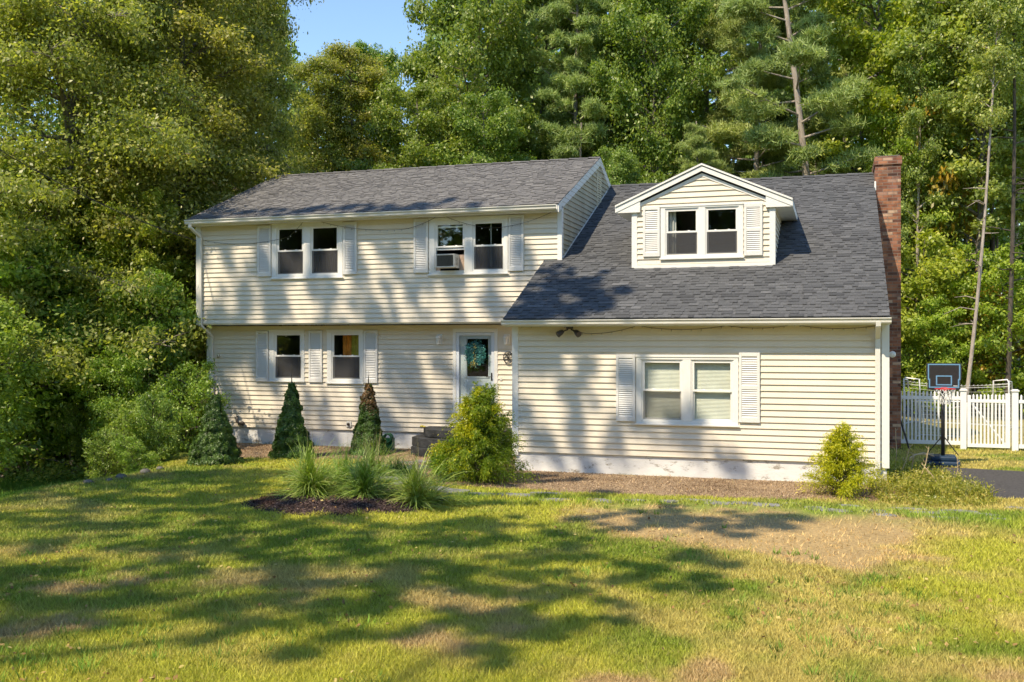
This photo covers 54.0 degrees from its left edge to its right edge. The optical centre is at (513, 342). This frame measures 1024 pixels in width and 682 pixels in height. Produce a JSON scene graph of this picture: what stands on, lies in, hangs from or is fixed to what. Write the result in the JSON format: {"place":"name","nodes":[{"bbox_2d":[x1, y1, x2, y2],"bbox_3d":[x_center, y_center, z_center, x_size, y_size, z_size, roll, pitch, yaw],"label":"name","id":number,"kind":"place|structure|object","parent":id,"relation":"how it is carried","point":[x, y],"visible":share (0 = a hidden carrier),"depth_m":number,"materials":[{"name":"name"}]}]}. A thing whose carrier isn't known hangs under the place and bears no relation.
{"place":"outdoors","nodes":[
{"label":"outdoors","id":0,"kind":"place"},
{"bbox_2d":[0,0,1019,224],"label":"sky","id":1,"kind":"structure","parent":0,"point":[383,22],"materials":[{"name":"blue"}]},
{"bbox_2d":[0,430,1023,681],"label":"lawn grass","id":2,"kind":"structure","parent":0,"point":[748,648],"depth_m":9.92,"materials":[{"name":"green plant"}]},
{"bbox_2d":[0,377,1023,681],"bbox_3d":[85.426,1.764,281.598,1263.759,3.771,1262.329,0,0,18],"label":"ground","id":3,"kind":"structure","parent":0,"point":[774,523],"depth_m":13.90,"materials":[{"name":"soil"}]},
{"bbox_2d":[0,436,64,477],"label":"brush pile","id":4,"kind":"object","parent":3,"relation":"on","point":[19,466],"visible":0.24,"depth_m":24.07,"materials":[{"name":"brown wood"}]},
{"bbox_2d":[0,294,65,473],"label":"sapling","id":5,"kind":"object","parent":3,"relation":"on","point":[8,331],"visible":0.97,"depth_m":21.58,"materials":[{"name":"green plant"}]},
{"bbox_2d":[0,135,96,462],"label":"broadleaf tree","id":6,"kind":"object","parent":3,"relation":"on","point":[55,210],"visible":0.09,"depth_m":25.47,"materials":[{"name":"green plant"}]},
{"bbox_2d":[0,240,106,463],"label":"sapling","id":7,"kind":"object","parent":3,"relation":"on","point":[39,256],"visible":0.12,"depth_m":24.68,"materials":[{"name":"green plant"}]},
{"bbox_2d":[0,210,127,474],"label":"sapling","id":8,"kind":"object","parent":3,"relation":"on","point":[13,272],"visible":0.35,"depth_m":23.95,"materials":[{"name":"green plant"}]},
{"bbox_2d":[17,333,112,464],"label":"sapling","id":9,"kind":"object","parent":3,"relation":"on","point":[39,417],"visible":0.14,"depth_m":24.85,"materials":[{"name":"green plant"}]},
{"bbox_2d":[53,398,103,469],"bbox_3d":[-10.436,2.353,24.413,1.268,2.008,1.276,0,0,-39],"label":"shrub","id":10,"kind":"object","parent":3,"relation":"on","point":[77,446],"visible":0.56,"depth_m":24.24,"materials":[{"name":"green plant"}]},
{"bbox_2d":[24,283,139,462],"bbox_3d":[-10.750,0.920,25.598,3.010,4.934,2.861,0,0,33],"label":"sapling","id":11,"kind":"object","parent":3,"relation":"on","point":[52,420],"visible":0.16,"depth_m":24.68,"materials":[{"name":"green plant"}]},
{"bbox_2d":[36,289,152,458],"bbox_3d":[-10.690,1.008,25.399,3.040,4.719,3.199,0,0,-13],"label":"sapling","id":12,"kind":"object","parent":3,"relation":"on","point":[77,320],"visible":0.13,"depth_m":24.67,"materials":[{"name":"green plant"}]},
{"bbox_2d":[0,432,195,482],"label":"ground cover","id":13,"kind":"object","parent":3,"relation":"on","point":[22,470],"visible":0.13,"depth_m":23.57,"materials":[{"name":"green plant"}]},
{"bbox_2d":[82,427,127,477],"bbox_3d":[-8.293,2.368,20.581,0.991,1.255,0.997,0,0,22],"label":"shrub","id":14,"kind":"object","parent":3,"relation":"on","point":[107,437],"visible":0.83,"depth_m":20.45,"materials":[{"name":"green plant"}]},
{"bbox_2d":[74,344,154,460],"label":"sapling","id":15,"kind":"object","parent":3,"relation":"on","point":[132,380],"visible":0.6,"depth_m":23.27,"materials":[{"name":"green plant"}]},
{"bbox_2d":[60,152,174,381],"bbox_3d":[-10.585,-0.973,27.089,3.292,8.681,3.490,0,0,-35],"label":"broadleaf tree","id":16,"kind":"object","parent":3,"relation":"on","point":[107,250],"visible":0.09,"depth_m":26.07,"materials":[{"name":"green plant"}]},
{"bbox_2d":[99,406,147,475],"bbox_3d":[-8.235,2.137,21.290,1.219,1.671,1.018,0,0,41],"label":"shrub","id":17,"kind":"object","parent":3,"relation":"on","point":[129,426],"visible":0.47,"depth_m":21.09,"materials":[{"name":"green plant"}]},
{"bbox_2d":[90,401,159,460],"bbox_3d":[-8.700,2.163,22.741,1.615,1.694,1.605,0,0,-8],"label":"shrub","id":18,"kind":"object","parent":3,"relation":"on","point":[109,415],"visible":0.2,"depth_m":22.49,"materials":[{"name":"green plant"}]},
{"bbox_2d":[0,0,254,483],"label":"broadleaf tree","id":19,"kind":"object","parent":3,"relation":"on","point":[61,44],"visible":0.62,"depth_m":24.90,"materials":[{"name":"green plant"}]},
{"bbox_2d":[52,242,206,438],"bbox_3d":[-10.357,0.238,26.952,4.561,6.435,4.799,0,0,36],"label":"sapling","id":20,"kind":"object","parent":3,"relation":"on","point":[183,268],"visible":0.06,"depth_m":26.42,"materials":[{"name":"green plant"}]},
{"bbox_2d":[37,0,228,296],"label":"broadleaf tree","id":21,"kind":"object","parent":3,"relation":"on","point":[102,81],"visible":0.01,"depth_m":32.84,"materials":[{"name":"green plant"}]},
{"bbox_2d":[110,434,159,472],"bbox_3d":[-7.667,2.292,20.318,0.985,0.900,0.822,0,0,-20],"label":"shrub","id":22,"kind":"object","parent":3,"relation":"on","point":[123,453],"visible":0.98,"depth_m":20.20,"materials":[{"name":"green plant"}]},
{"bbox_2d":[88,180,187,393],"bbox_3d":[-9.603,-0.526,25.905,2.597,7.268,2.450,0,0,-26],"label":"broadleaf tree","id":23,"kind":"object","parent":3,"relation":"on","point":[147,255],"visible":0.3,"depth_m":25.64,"materials":[{"name":"green plant"}]},
{"bbox_2d":[95,265,200,441],"bbox_3d":[-9.103,0.483,25.098,2.702,4.934,2.843,0,0,-32],"label":"sapling","id":24,"kind":"object","parent":3,"relation":"on","point":[186,313],"visible":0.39,"depth_m":24.66,"materials":[{"name":"green plant"}]},
{"bbox_2d":[120,383,188,454],"bbox_3d":[-8.219,1.859,23.183,1.469,1.928,1.758,0,0,9],"label":"shrub","id":25,"kind":"object","parent":3,"relation":"on","point":[154,391],"visible":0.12,"depth_m":23.18,"materials":[{"name":"green plant"}]},
{"bbox_2d":[134,390,182,464],"bbox_3d":[-7.656,1.904,21.526,1.110,1.757,1.117,0,0,-37],"label":"shrub","id":26,"kind":"object","parent":3,"relation":"on","point":[161,405],"visible":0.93,"depth_m":21.42,"materials":[{"name":"green plant"}]},
{"bbox_2d":[1,0,352,434],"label":"broadleaf tree","id":27,"kind":"object","parent":3,"relation":"on","point":[206,36],"visible":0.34,"depth_m":27.86,"materials":[{"name":"green plant"}]},
{"bbox_2d":[157,318,206,435],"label":"sapling","id":28,"kind":"object","parent":3,"relation":"on","point":[196,353],"visible":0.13,"depth_m":26.81,"materials":[{"name":"green plant"}]},
{"bbox_2d":[131,356,234,452],"bbox_3d":[-7.556,1.555,23.278,1.860,2.442,2.227,0,0,11],"label":"shrub","id":29,"kind":"object","parent":3,"relation":"on","point":[198,386],"visible":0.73,"depth_m":23.19,"materials":[{"name":"green plant"}]},
{"bbox_2d":[170,240,206,424],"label":"sapling","id":30,"kind":"object","parent":3,"relation":"on","point":[193,288],"visible":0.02,"depth_m":27.85,"materials":[{"name":"green plant"}]},
{"bbox_2d":[186,382,247,465],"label":"dwarf spruce","id":31,"kind":"object","parent":3,"relation":"on","point":[214,441],"visible":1,"depth_m":20.59,"materials":[{"name":"green plant"}]},
{"bbox_2d":[146,0,339,354],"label":"broadleaf tree","id":32,"kind":"object","parent":3,"relation":"on","point":[281,24],"visible":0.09,"depth_m":32.96,"materials":[{"name":"green plant"}]},
{"bbox_2d":[269,53,367,173],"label":"broadleaf tree","id":33,"kind":"object","parent":3,"relation":"on","point":[307,73],"visible":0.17,"depth_m":39.27,"materials":[{"name":"green plant"}]},
{"bbox_2d":[240,483,450,516],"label":"mulch","id":34,"kind":"object","parent":3,"relation":"on","point":[292,499],"visible":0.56,"depth_m":15.04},
{"bbox_2d":[255,423,374,500],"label":"ornamental grass","id":35,"kind":"object","parent":34,"relation":"on","point":[309,478],"depth_m":15.88,"materials":[{"name":"green plant"}]},
{"bbox_2d":[315,437,398,487],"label":"ornamental grass","id":36,"kind":"object","parent":34,"relation":"on","point":[344,457],"depth_m":16.66,"materials":[{"name":"green plant"}]},
{"bbox_2d":[320,434,409,501],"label":"ornamental grass","id":37,"kind":"object","parent":34,"relation":"on","point":[365,481],"depth_m":15.68,"materials":[{"name":"green plant"}]},
{"bbox_2d":[298,39,410,171],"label":"broadleaf tree","id":38,"kind":"object","parent":3,"relation":"on","point":[370,74],"visible":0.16,"depth_m":40.13,"materials":[{"name":"green plant"}]},
{"bbox_2d":[321,39,412,167],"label":"maple tree","id":39,"kind":"object","parent":3,"relation":"on","point":[392,56],"visible":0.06,"depth_m":43.39,"materials":[{"name":"green plant"}]},
{"bbox_2d":[348,375,390,455],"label":"dwarf spruce","id":40,"kind":"object","parent":3,"relation":"on","point":[368,423],"visible":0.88,"depth_m":22.32,"materials":[{"name":"green plant"}]},
{"bbox_2d":[349,430,414,475],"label":"ornamental grass","id":41,"kind":"object","parent":3,"relation":"on","point":[377,459],"depth_m":18.93,"materials":[{"name":"green plant"}]},
{"bbox_2d":[383,433,394,449],"bbox_3d":[-2.896,2.312,23.353,0.240,0.396,0.188,0,0,18],"label":"hose reel","id":42,"kind":"object","parent":3,"relation":"on","point":[390,441],"visible":0.79,"depth_m":23.29,"materials":[{"name":"green plastic"}]},
{"bbox_2d":[336,78,473,170],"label":"maple tree","id":43,"kind":"object","parent":3,"relation":"on","point":[424,118],"visible":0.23,"depth_m":36.15,"materials":[{"name":"green plant"}]},
{"bbox_2d":[388,456,422,476],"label":"ornamental grass","id":44,"kind":"object","parent":3,"relation":"on","point":[396,467],"depth_m":18.83,"materials":[{"name":"green plant"}]},
{"bbox_2d":[374,435,477,510],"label":"ornamental grass","id":45,"kind":"object","parent":3,"relation":"on","point":[414,492],"depth_m":15.29,"materials":[{"name":"green plant"}]},
{"bbox_2d":[422,436,469,481],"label":"golden cypress","id":46,"kind":"object","parent":3,"relation":"on","point":[435,454],"visible":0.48,"depth_m":18.20,"materials":[{"name":"green plant"}]},
{"bbox_2d":[411,426,514,456],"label":"entrance steps","id":47,"kind":"structure","parent":3,"relation":"on","point":[427,438],"depth_m":22.32,"materials":[{"name":"stone"}]},
{"bbox_2d":[371,0,559,165],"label":"maple tree","id":48,"kind":"object","parent":3,"relation":"on","point":[443,65],"visible":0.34,"depth_m":39.51,"materials":[{"name":"green plant"}]},
{"bbox_2d":[423,83,536,165],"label":"maple tree","id":49,"kind":"object","parent":3,"relation":"on","point":[503,131],"visible":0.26,"depth_m":35.19,"materials":[{"name":"green plant"}]},
{"bbox_2d":[0,0,1023,362],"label":"woods","id":50,"kind":"object","parent":3,"relation":"on","point":[294,50],"depth_m":57.98,"materials":[{"name":"green plant"}]},
{"bbox_2d":[0,487,1023,681],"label":"fallen leaves","id":51,"kind":"object","parent":3,"relation":"on","point":[447,593],"visible":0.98,"depth_m":9.94,"materials":[{"name":"brown plant"}]},
{"bbox_2d":[184,155,901,482],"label":"house","id":52,"kind":"structure","parent":3,"relation":"on","point":[697,248],"depth_m":22.02,"materials":[{"name":"beige wood"}]},
{"bbox_2d":[0,149,195,240],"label":"service cable","id":53,"kind":"object","parent":52,"relation":"attached to","point":[92,199],"visible":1,"depth_m":21.75,"materials":[{"name":"black metal"}]},
{"bbox_2d":[268,329,304,382],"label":"window","id":54,"kind":"structure","parent":52,"relation":"in","point":[286,347],"depth_m":24.75,"materials":[{"name":"white glass"}]},
{"bbox_2d":[270,221,342,279],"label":"window","id":55,"kind":"structure","parent":52,"relation":"in","point":[314,250],"depth_m":24.12,"materials":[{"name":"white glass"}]},
{"bbox_2d":[326,329,363,383],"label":"window","id":56,"kind":"structure","parent":52,"relation":"in","point":[344,347],"depth_m":24.23,"materials":[{"name":"white glass"}]},
{"bbox_2d":[208,212,550,245],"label":"string lights","id":57,"kind":"object","parent":52,"relation":"attached to","point":[367,229],"visible":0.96,"depth_m":23.39,"materials":[{"name":"black plastic"}]},
{"bbox_2d":[428,215,507,275],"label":"window","id":58,"kind":"structure","parent":52,"relation":"in","point":[484,251],"depth_m":22.78,"materials":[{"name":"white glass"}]},
{"bbox_2d":[436,254,458,268],"bbox_3d":[-1.473,-1.827,22.726,0.458,0.304,0.350,0,0,18],"label":"air conditioner","id":59,"kind":"object","parent":58,"relation":"in","point":[446,261],"visible":1,"depth_m":22.58,"materials":[{"name":"grey plastic"}]},
{"bbox_2d":[452,328,497,426],"bbox_3d":[-0.769,0.862,23.432,1.138,2.355,0.799,0,0,18],"label":"door","id":60,"kind":"structure","parent":52,"relation":"in","point":[463,375],"depth_m":23.23,"materials":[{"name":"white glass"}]},
{"bbox_2d":[464,339,488,367],"bbox_3d":[-0.847,0.266,23.023,0.612,0.687,0.141,0,0,18],"label":"wreath","id":61,"kind":"object","parent":60,"relation":"attached to","point":[473,361],"visible":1,"depth_m":23.02,"materials":[{"name":"teal plant"}]},
{"bbox_2d":[635,355,738,427],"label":"window","id":62,"kind":"structure","parent":52,"relation":"in","point":[672,390],"depth_m":18.68,"materials":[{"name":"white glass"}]},
{"bbox_2d":[512,326,871,335],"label":"string lights","id":63,"kind":"object","parent":52,"relation":"attached to","point":[711,329],"visible":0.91,"depth_m":18.53,"materials":[{"name":"black plastic"}]},
{"bbox_2d":[659,202,743,259],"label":"window","id":64,"kind":"structure","parent":52,"relation":"in","point":[703,226],"depth_m":20.78,"materials":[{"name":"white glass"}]},
{"bbox_2d":[467,0,620,159],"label":"pine tree","id":65,"kind":"object","parent":3,"relation":"on","point":[546,25],"visible":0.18,"depth_m":40.50,"materials":[{"name":"green plant"}]},
{"bbox_2d":[197,442,904,501],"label":"wood chips","id":66,"kind":"object","parent":3,"relation":"on","point":[614,481],"visible":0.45,"depth_m":17.79,"materials":[{"name":"brown wood"}]},
{"bbox_2d":[268,374,315,458],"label":"dwarf spruce","id":67,"kind":"object","parent":66,"relation":"on","point":[291,429],"visible":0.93,"depth_m":21.68,"materials":[{"name":"green plant"}]},
{"bbox_2d":[427,380,540,486],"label":"golden cypress","id":68,"kind":"object","parent":66,"relation":"on","point":[481,425],"visible":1,"depth_m":17.88,"materials":[{"name":"green plant"}]},
{"bbox_2d":[795,421,889,502],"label":"golden cypress","id":69,"kind":"object","parent":66,"relation":"on","point":[839,461],"visible":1,"depth_m":16.28,"materials":[{"name":"green plant"}]},
{"bbox_2d":[529,0,643,176],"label":"pine tree","id":70,"kind":"object","parent":3,"relation":"on","point":[579,41],"visible":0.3,"depth_m":39.52,"materials":[{"name":"green plant"}]},
{"bbox_2d":[529,0,673,158],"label":"maple tree","id":71,"kind":"object","parent":3,"relation":"on","point":[560,89],"depth_m":47.18,"materials":[{"name":"green plant"}]},
{"bbox_2d":[596,143,642,184],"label":"maple tree","id":72,"kind":"object","parent":3,"relation":"on","point":[620,166],"visible":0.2,"depth_m":35.67,"materials":[{"name":"green plant"}]},
{"bbox_2d":[538,0,702,176],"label":"maple tree","id":73,"kind":"object","parent":3,"relation":"on","point":[581,99],"visible":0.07,"depth_m":41.04,"materials":[{"name":"green plant"}]},
{"bbox_2d":[563,0,743,183],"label":"maple tree","id":74,"kind":"object","parent":3,"relation":"on","point":[624,31],"visible":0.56,"depth_m":38.16,"materials":[{"name":"green plant"}]},
{"bbox_2d":[673,121,726,170],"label":"pine tree","id":75,"kind":"object","parent":3,"relation":"on","point":[694,135],"visible":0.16,"depth_m":34.72,"materials":[{"name":"green plant"}]},
{"bbox_2d":[627,0,801,177],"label":"pine tree","id":76,"kind":"object","parent":3,"relation":"on","point":[713,24],"visible":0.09,"depth_m":40.01,"materials":[{"name":"green plant"}]},
{"bbox_2d":[702,0,833,177],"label":"pine tree","id":77,"kind":"object","parent":3,"relation":"on","point":[722,129],"visible":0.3,"depth_m":37.24,"materials":[{"name":"green plant"}]},
{"bbox_2d":[579,122,1023,386],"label":"trunks","id":78,"kind":"object","parent":3,"relation":"on","point":[763,163],"depth_m":39.00,"materials":[{"name":"brown plant"}]},
{"bbox_2d":[713,0,912,240],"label":"pine tree","id":79,"kind":"object","parent":3,"relation":"on","point":[800,48],"visible":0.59,"depth_m":34.83,"materials":[{"name":"green plant"}]},
{"bbox_2d":[750,1,908,274],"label":"pine tree","id":80,"kind":"object","parent":3,"relation":"on","point":[842,73],"visible":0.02,"depth_m":42.84,"materials":[{"name":"green plant"}]},
{"bbox_2d":[781,0,989,329],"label":"broadleaf tree","id":81,"kind":"object","parent":3,"relation":"on","point":[852,46],"visible":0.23,"depth_m":36.40,"materials":[{"name":"green plant"}]},
{"bbox_2d":[859,33,974,410],"bbox_3d":[14.254,-4.067,35.897,4.307,13.628,4.565,0,0,36],"label":"broadleaf tree","id":82,"kind":"object","parent":3,"relation":"on","point":[880,123],"visible":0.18,"depth_m":35.13,"materials":[{"name":"green plant"}]},
{"bbox_2d":[889,0,958,413],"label":"birch tree","id":83,"kind":"object","parent":3,"relation":"on","point":[913,116],"visible":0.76,"depth_m":34.58,"materials":[{"name":"green plant"}]},
{"bbox_2d":[864,457,1002,507],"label":"weeds","id":84,"kind":"object","parent":3,"relation":"on","point":[912,478],"visible":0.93,"depth_m":16.46,"materials":[{"name":"green plant"}]},
{"bbox_2d":[901,388,967,449],"bbox_3d":[9.164,1.850,23.998,3.070,1.520,0.170,0,0,18],"label":"picket fence","id":85,"kind":"object","parent":3,"relation":"on","point":[962,398],"visible":0.37,"depth_m":23.72,"materials":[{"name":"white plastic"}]},
{"bbox_2d":[967,393,1009,447],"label":"garden gate","id":86,"kind":"structure","parent":85,"relation":"attached to","point":[1006,443],"depth_m":23.35,"materials":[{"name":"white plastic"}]},
{"bbox_2d":[901,293,983,418],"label":"sapling","id":87,"kind":"object","parent":3,"relation":"on","point":[939,320],"visible":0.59,"depth_m":32.46,"materials":[{"name":"green plant"}]},
{"bbox_2d":[914,400,971,437],"bbox_3d":[11.247,2.009,26.295,1.290,1.004,0.736,0,0,32],"label":"soccer goal","id":88,"kind":"object","parent":3,"relation":"on","point":[933,415],"visible":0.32,"depth_m":26.45,"materials":[{"name":"white plastic"}]},
{"bbox_2d":[901,228,987,415],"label":"sapling","id":89,"kind":"object","parent":3,"relation":"on","point":[942,267],"visible":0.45,"depth_m":33.09,"materials":[{"name":"green plant"}]},
{"bbox_2d":[867,0,1023,404],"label":"birch tree","id":90,"kind":"object","parent":3,"relation":"on","point":[889,8],"visible":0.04,"depth_m":37.68,"materials":[{"name":"green plant"}]},
{"bbox_2d":[898,88,1001,350],"bbox_3d":[15.189,-3.089,35.853,3.974,12.556,3.868,0,0,-24],"label":"sapling","id":91,"kind":"object","parent":3,"relation":"on","point":[949,177],"visible":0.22,"depth_m":35.14,"materials":[{"name":"green plant"}]},
{"bbox_2d":[882,0,1023,413],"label":"birch tree","id":92,"kind":"object","parent":3,"relation":"on","point":[964,116],"visible":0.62,"depth_m":34.25,"materials":[{"name":"green plant"}]},
{"bbox_2d":[903,377,1012,428],"bbox_3d":[13.290,1.773,29.936,2.944,1.445,1.140,0,0,37],"label":"soccer goal","id":93,"kind":"object","parent":3,"relation":"on","point":[1008,384],"visible":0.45,"depth_m":30.07,"materials":[{"name":"white plastic"}]},
{"bbox_2d":[912,242,1021,406],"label":"sapling","id":94,"kind":"object","parent":3,"relation":"on","point":[972,270],"visible":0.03,"depth_m":36.14,"materials":[{"name":"green plant"}]},
{"bbox_2d":[934,242,1023,414],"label":"sapling","id":95,"kind":"object","parent":3,"relation":"on","point":[991,277],"visible":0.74,"depth_m":32.57,"materials":[{"name":"green plant"}]},
{"bbox_2d":[943,0,1023,394],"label":"slender tree","id":96,"kind":"object","parent":3,"relation":"on","point":[989,119],"visible":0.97,"depth_m":30.90,"materials":[{"name":"green plant"}]},
{"bbox_2d":[946,215,1022,383],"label":"sapling","id":97,"kind":"object","parent":3,"relation":"on","point":[1001,235],"visible":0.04,"depth_m":40.31,"materials":[{"name":"green plant"}]},
{"bbox_2d":[950,286,1023,415],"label":"sapling","id":98,"kind":"object","parent":3,"relation":"on","point":[992,376],"visible":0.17,"depth_m":33.49,"materials":[{"name":"green plant"}]},
{"bbox_2d":[953,8,1023,405],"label":"birch tree","id":99,"kind":"object","parent":3,"relation":"on","point":[1008,175],"visible":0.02,"depth_m":36.86,"materials":[{"name":"green plant"}]},
{"bbox_2d":[954,0,1023,420],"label":"slender tree","id":100,"kind":"object","parent":3,"relation":"on","point":[1015,89],"visible":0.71,"depth_m":31.54,"materials":[{"name":"green plant"}]},
{"bbox_2d":[962,8,1022,368],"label":"slender tree","id":101,"kind":"object","parent":3,"relation":"on","point":[992,244],"visible":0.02,"depth_m":39.87,"materials":[{"name":"green plant"}]},
{"bbox_2d":[966,239,1023,399],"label":"sapling","id":102,"kind":"object","parent":3,"relation":"on","point":[1020,258],"visible":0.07,"depth_m":35.10,"materials":[{"name":"green plant"}]},
{"bbox_2d":[975,0,1023,240],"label":"birch tree","id":103,"kind":"object","parent":3,"relation":"on","point":[1003,164],"visible":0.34,"depth_m":34.02,"materials":[{"name":"green plant"}]},
{"bbox_2d":[1010,389,1023,450],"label":"picket fence","id":104,"kind":"object","parent":3,"relation":"on","point":[1015,401],"visible":0.93,"depth_m":23.14,"materials":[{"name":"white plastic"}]},
{"bbox_2d":[378,460,1023,520],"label":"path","id":105,"kind":"structure","parent":0,"point":[670,501],"depth_m":15.73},
{"bbox_2d":[913,465,1023,498],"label":"driveway","id":106,"kind":"structure","parent":0,"point":[1008,484],"depth_m":18.27,"materials":[{"name":"grey asphalt"}]},
{"bbox_2d":[924,363,961,466],"bbox_3d":[8.687,1.461,20.290,0.676,2.073,0.919,0,0,18],"label":"basketball hoop","id":107,"kind":"object","parent":106,"relation":"on","point":[942,377],"visible":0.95,"depth_m":20.26,"materials":[{"name":"black plastic"}]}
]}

